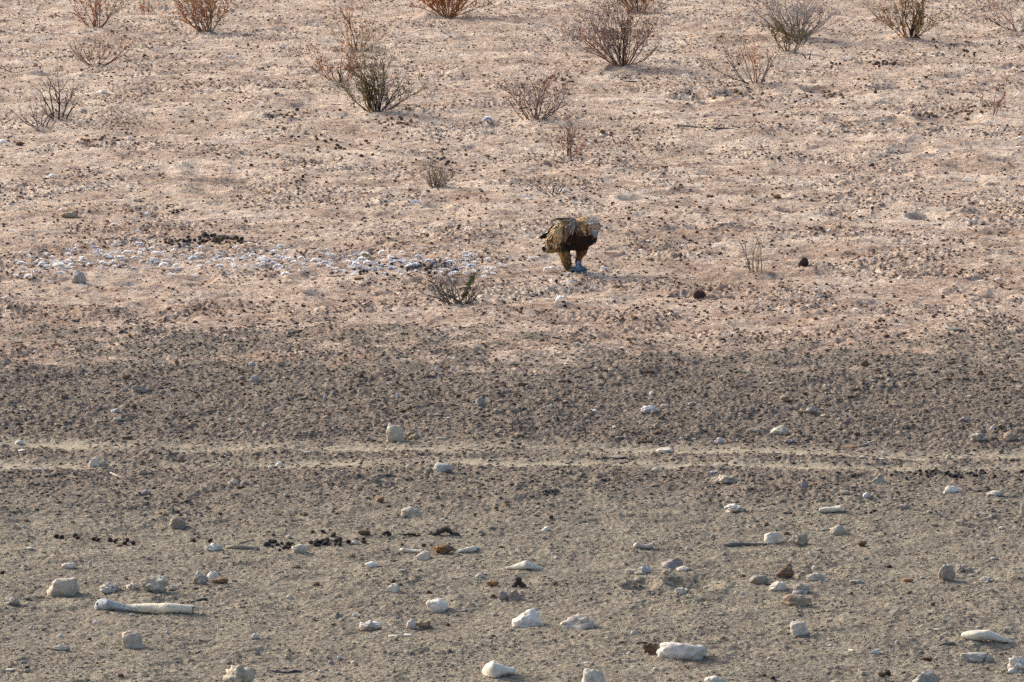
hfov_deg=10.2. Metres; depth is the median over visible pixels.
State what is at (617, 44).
shrub
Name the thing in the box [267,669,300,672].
fallen twig
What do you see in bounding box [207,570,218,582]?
stone
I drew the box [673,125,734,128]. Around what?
fallen branch
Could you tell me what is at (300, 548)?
stone
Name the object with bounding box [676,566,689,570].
stone
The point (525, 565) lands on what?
bone fragment
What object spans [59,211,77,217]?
stone
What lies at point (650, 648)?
soil clod
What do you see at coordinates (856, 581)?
stone
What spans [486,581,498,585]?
soil clod
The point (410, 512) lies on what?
stone
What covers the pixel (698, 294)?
soil clod
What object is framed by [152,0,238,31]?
shrub
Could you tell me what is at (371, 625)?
stone
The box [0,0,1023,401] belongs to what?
sand crumbs
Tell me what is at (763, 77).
shrub
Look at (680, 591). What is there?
stone
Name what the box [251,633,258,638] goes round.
stone
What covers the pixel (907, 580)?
stone
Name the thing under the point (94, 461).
stone
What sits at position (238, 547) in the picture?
fallen stick
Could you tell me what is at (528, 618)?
stone
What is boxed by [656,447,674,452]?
stone
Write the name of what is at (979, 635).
shoulder blade
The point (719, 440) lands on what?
stone
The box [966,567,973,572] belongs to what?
stone
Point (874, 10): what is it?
sprawling branch
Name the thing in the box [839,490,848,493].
stone
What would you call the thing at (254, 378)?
stone
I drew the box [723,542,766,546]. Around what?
fallen stick
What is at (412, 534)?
stick
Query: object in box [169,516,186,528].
stone
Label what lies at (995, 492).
stone
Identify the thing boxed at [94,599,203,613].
leg bone
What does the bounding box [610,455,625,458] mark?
stone
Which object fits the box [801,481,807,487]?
stone
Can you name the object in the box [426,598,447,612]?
stone
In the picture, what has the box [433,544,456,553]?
soil clod
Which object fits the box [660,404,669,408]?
stone
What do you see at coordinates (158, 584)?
stone
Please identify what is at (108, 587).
stone
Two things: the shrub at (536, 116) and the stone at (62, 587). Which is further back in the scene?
the shrub at (536, 116)
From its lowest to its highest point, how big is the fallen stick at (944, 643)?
0.024 m
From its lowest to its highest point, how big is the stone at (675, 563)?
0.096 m
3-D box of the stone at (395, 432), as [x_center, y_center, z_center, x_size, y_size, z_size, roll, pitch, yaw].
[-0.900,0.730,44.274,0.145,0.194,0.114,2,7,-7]
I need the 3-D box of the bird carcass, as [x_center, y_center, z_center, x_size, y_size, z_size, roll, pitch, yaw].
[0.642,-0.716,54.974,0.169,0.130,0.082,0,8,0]
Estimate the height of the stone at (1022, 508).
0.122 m
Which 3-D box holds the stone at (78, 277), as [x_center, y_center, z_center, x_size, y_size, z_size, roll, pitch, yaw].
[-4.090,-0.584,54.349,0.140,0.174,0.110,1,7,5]
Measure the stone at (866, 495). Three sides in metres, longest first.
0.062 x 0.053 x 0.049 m
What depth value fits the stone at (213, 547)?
39.25 m
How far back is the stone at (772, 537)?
39.62 m
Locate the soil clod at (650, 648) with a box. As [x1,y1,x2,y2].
[643,643,658,654]
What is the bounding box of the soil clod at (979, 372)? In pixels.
[976,369,983,375]
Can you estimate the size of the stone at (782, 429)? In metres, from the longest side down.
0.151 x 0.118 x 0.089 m
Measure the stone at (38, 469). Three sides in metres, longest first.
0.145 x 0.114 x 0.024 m
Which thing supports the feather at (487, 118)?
on the ground
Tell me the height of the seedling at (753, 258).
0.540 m
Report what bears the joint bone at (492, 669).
on the ground
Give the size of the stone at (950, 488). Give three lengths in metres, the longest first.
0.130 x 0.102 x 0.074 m
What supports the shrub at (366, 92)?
on the ground
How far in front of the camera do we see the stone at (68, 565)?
38.56 m
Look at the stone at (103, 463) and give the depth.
43.26 m
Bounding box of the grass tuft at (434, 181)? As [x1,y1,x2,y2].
[419,146,457,187]
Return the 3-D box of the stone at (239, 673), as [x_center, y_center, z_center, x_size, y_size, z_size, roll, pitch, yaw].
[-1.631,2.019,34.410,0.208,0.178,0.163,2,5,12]
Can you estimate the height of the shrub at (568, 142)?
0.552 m
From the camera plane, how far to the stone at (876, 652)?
35.44 m
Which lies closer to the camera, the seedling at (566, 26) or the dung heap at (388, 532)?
the dung heap at (388, 532)
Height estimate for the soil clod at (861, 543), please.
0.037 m
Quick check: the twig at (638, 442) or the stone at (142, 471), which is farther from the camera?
the twig at (638, 442)
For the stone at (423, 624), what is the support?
on the ground
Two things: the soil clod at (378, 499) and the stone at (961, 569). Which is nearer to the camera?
the stone at (961, 569)
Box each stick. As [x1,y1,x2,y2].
[60,475,85,477]
[180,598,207,602]
[225,545,259,549]
[402,533,420,536]
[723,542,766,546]
[939,642,954,645]
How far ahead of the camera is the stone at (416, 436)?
44.34 m
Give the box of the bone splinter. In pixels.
[97,90,115,94]
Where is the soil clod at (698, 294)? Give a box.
[693,290,705,298]
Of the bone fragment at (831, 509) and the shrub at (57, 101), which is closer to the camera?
the bone fragment at (831, 509)
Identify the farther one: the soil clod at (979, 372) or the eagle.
the eagle
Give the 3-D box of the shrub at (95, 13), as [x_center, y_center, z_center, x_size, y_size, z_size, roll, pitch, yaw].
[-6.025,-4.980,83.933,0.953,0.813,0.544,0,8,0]
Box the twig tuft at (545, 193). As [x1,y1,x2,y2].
[533,176,572,194]
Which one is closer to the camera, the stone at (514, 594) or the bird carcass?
the stone at (514, 594)
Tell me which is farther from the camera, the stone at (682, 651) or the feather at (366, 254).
the feather at (366, 254)
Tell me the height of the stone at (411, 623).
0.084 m
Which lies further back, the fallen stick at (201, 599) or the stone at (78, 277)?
the stone at (78, 277)
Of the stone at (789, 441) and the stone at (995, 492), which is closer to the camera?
the stone at (995, 492)
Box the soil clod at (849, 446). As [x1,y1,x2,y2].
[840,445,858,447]
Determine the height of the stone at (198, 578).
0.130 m
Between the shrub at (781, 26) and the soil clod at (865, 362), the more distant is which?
the shrub at (781, 26)
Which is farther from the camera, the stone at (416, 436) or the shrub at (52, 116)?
the shrub at (52, 116)
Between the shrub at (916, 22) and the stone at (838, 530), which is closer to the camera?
the stone at (838, 530)
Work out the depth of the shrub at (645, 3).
87.42 m
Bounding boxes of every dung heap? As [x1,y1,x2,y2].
[381,530,391,535]
[428,527,459,535]
[511,577,526,587]
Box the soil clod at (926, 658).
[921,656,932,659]
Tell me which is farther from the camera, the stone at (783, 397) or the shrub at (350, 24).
the shrub at (350, 24)
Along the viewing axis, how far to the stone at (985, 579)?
38.16 m
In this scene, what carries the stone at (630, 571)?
on the ground
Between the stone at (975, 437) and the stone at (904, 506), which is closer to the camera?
the stone at (904, 506)
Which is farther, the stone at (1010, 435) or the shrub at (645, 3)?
the shrub at (645, 3)
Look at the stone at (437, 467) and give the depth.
42.46 m
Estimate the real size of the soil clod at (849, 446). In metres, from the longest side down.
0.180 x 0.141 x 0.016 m
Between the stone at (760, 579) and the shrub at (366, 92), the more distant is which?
the shrub at (366, 92)
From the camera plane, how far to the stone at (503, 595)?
37.48 m
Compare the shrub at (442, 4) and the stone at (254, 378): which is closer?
the stone at (254, 378)
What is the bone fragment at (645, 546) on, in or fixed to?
on the ground
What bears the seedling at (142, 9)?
on the ground
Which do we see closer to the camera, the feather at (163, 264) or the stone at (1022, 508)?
the stone at (1022, 508)
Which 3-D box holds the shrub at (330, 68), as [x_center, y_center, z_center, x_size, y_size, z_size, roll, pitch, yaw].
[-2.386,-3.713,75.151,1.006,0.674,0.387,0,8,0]
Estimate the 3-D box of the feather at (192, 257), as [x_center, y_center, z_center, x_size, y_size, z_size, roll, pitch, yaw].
[-3.096,-0.807,55.758,0.107,0.046,0.066,-14,-18,24]
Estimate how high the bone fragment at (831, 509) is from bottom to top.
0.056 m
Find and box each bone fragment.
[400,548,421,552]
[457,546,478,552]
[506,560,541,569]
[633,542,653,548]
[819,505,841,512]
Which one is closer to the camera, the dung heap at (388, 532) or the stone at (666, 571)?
the stone at (666, 571)
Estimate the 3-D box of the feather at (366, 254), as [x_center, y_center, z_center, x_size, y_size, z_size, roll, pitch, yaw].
[-1.432,-0.849,56.328,0.124,0.050,0.068,11,21,-3]
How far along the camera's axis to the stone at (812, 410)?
45.82 m
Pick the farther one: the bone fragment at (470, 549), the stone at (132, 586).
the bone fragment at (470, 549)
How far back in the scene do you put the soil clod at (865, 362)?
48.19 m
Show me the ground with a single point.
(528, 536)
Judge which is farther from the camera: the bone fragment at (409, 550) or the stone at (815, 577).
the bone fragment at (409, 550)
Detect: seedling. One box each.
[139,0,158,14]
[561,18,578,34]
[735,218,773,271]
[978,75,1009,114]
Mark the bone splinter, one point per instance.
(105, 92)
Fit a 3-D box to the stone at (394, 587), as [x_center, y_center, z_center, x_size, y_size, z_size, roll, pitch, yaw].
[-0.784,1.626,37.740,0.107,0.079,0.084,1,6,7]
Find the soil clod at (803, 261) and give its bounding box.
[798,257,808,265]
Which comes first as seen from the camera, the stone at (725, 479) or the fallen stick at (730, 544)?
the fallen stick at (730, 544)
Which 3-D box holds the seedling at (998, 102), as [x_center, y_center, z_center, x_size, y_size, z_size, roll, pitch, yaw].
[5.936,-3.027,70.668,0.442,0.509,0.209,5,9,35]
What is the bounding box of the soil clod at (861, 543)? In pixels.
[856,540,866,545]
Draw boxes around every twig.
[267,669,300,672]
[637,440,655,443]
[944,323,965,330]
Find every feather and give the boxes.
[52,262,66,268]
[158,262,167,267]
[188,255,197,260]
[359,252,371,257]
[482,116,492,120]
[555,295,564,300]
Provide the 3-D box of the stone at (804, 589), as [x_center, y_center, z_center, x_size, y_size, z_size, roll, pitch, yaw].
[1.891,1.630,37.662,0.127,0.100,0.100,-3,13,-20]
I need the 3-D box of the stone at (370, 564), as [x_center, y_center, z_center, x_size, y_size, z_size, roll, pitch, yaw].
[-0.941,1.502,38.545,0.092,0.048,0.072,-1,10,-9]
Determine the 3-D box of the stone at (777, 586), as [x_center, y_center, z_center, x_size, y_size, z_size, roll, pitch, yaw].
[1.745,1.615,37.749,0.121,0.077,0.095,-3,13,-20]
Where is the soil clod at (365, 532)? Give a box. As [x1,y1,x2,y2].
[358,530,369,534]
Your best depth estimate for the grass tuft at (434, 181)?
62.40 m
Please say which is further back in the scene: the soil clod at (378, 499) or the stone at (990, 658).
the soil clod at (378, 499)
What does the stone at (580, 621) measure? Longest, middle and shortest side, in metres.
0.258 x 0.203 x 0.114 m
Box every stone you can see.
[3,596,19,604]
[31,468,48,470]
[47,577,79,596]
[52,644,69,650]
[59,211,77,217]
[61,562,75,567]
[72,270,85,282]
[88,456,99,466]
[99,582,121,593]
[100,460,107,466]
[122,630,143,648]
[126,582,140,589]
[131,384,147,392]
[138,469,147,474]
[141,489,148,494]
[141,575,168,592]
[168,585,177,590]
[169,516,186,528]
[192,571,208,584]
[205,543,223,550]
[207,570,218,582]
[223,664,255,681]
[249,375,258,381]
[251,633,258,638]
[292,544,306,552]
[359,620,382,630]
[365,561,377,567]
[385,583,399,592]
[386,423,403,441]
[401,506,420,517]
[406,619,415,628]
[408,433,420,439]
[415,550,430,559]
[416,620,432,628]
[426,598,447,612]
[433,463,452,472]
[475,396,484,406]
[498,591,506,599]
[507,589,520,601]
[512,608,543,627]
[559,614,598,629]
[582,668,604,681]
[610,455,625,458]
[625,569,636,573]
[634,571,646,574]
[638,565,653,572]
[640,405,657,412]
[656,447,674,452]
[656,642,706,659]
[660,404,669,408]
[660,558,682,568]
[662,570,671,573]
[675,587,688,594]
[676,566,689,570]
[704,675,724,681]
[712,474,739,483]
[714,437,724,442]
[724,503,746,511]
[746,428,760,432]
[749,575,768,584]
[764,532,781,543]
[768,581,786,590]
[770,425,788,434]
[780,395,789,399]
[782,439,796,442]
[782,594,811,606]
[787,533,808,545]
[790,621,807,635]
[792,583,809,593]
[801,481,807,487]
[805,406,818,413]
[806,573,824,581]
[830,525,846,534]
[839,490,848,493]
[849,579,864,584]
[863,492,870,498]
[870,649,880,654]
[871,473,883,482]
[897,504,908,508]
[902,578,912,581]
[912,670,939,681]
[938,564,955,580]
[943,485,959,492]
[956,565,966,572]
[959,652,988,662]
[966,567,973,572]
[969,433,988,441]
[979,576,993,582]
[986,656,993,661]
[987,490,1004,495]
[1003,431,1018,440]
[1007,656,1023,672]
[1020,502,1023,514]
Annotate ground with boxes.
[0,0,1023,681]
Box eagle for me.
[538,215,600,271]
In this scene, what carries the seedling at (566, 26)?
on the ground
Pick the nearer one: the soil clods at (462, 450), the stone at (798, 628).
the stone at (798, 628)
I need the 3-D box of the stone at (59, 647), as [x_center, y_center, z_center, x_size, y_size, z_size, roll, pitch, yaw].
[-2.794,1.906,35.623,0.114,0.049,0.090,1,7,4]
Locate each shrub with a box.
[7,93,68,126]
[30,58,79,118]
[68,0,127,27]
[69,34,137,65]
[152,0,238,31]
[292,32,365,81]
[324,0,392,50]
[329,34,438,111]
[409,262,484,304]
[410,0,491,17]
[491,43,579,119]
[548,110,590,156]
[549,0,666,66]
[618,0,652,11]
[702,8,788,83]
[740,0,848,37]
[765,16,810,51]
[875,0,948,37]
[973,0,1023,31]
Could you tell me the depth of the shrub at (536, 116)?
70.00 m
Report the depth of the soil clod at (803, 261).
55.09 m
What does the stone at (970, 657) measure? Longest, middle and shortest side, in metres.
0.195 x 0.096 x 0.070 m
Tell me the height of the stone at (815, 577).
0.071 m
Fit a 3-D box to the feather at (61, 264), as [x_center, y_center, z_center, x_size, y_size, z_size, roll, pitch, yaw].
[-4.341,-0.725,55.146,0.158,0.076,0.065,1,8,7]
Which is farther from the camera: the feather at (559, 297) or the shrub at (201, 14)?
the shrub at (201, 14)
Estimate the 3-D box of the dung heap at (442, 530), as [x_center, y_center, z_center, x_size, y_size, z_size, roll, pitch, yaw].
[-0.471,1.320,39.822,0.220,0.067,0.065,0,8,0]
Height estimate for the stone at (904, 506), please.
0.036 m
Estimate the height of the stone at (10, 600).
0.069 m
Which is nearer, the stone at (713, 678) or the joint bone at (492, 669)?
the stone at (713, 678)
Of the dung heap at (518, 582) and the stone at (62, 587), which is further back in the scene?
the dung heap at (518, 582)
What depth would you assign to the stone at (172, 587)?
37.84 m
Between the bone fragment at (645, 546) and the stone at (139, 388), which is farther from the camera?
the stone at (139, 388)
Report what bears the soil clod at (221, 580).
on the ground
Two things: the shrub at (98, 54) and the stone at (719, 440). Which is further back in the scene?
the shrub at (98, 54)
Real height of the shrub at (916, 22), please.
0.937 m
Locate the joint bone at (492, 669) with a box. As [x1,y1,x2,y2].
[482,661,515,677]
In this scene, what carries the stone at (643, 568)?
on the ground
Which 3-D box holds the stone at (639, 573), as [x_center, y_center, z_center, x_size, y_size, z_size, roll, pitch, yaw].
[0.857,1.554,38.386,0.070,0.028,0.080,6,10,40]
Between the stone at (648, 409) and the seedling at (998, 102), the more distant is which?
the seedling at (998, 102)
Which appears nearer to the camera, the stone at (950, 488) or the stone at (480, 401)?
the stone at (950, 488)
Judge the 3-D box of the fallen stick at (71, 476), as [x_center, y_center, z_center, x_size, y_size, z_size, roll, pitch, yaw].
[-3.252,1.008,42.473,0.070,0.038,0.315,-5,9,-34]
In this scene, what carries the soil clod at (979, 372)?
on the ground
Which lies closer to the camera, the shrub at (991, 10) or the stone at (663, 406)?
the stone at (663, 406)
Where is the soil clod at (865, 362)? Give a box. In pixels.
[860,359,868,365]
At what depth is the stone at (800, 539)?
39.53 m
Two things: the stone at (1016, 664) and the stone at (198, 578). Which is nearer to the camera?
the stone at (1016, 664)
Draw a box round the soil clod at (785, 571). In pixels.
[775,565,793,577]
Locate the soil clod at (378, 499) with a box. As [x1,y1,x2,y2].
[376,497,384,501]
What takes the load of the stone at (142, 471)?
on the ground
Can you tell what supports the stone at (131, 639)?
on the ground
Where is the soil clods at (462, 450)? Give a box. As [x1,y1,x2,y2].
[0,302,1023,551]
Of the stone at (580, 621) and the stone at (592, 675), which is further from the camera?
the stone at (580, 621)
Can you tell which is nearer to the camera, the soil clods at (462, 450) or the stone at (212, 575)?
the stone at (212, 575)
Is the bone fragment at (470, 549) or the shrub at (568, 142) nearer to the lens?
the bone fragment at (470, 549)
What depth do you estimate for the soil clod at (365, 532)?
39.72 m
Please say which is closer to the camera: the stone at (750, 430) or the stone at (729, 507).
the stone at (729, 507)
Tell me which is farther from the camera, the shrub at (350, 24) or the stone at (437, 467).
the shrub at (350, 24)
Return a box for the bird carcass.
[571,260,587,271]
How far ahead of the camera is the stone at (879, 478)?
41.89 m
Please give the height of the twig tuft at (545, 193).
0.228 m
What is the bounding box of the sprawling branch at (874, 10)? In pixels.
[863,0,891,19]
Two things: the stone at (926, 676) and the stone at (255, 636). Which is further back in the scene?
the stone at (255, 636)
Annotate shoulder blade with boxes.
[961,630,1012,642]
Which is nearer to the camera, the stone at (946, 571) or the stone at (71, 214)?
the stone at (946, 571)
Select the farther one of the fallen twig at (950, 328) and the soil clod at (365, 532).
the fallen twig at (950, 328)
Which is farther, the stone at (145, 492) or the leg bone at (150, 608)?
the stone at (145, 492)
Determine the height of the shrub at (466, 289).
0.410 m
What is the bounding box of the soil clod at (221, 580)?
[211,578,227,583]
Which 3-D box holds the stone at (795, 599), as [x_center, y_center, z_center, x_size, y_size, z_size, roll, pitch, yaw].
[1.842,1.683,37.168,0.177,0.096,0.145,-4,9,-28]
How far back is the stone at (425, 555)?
38.94 m
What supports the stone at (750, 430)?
on the ground

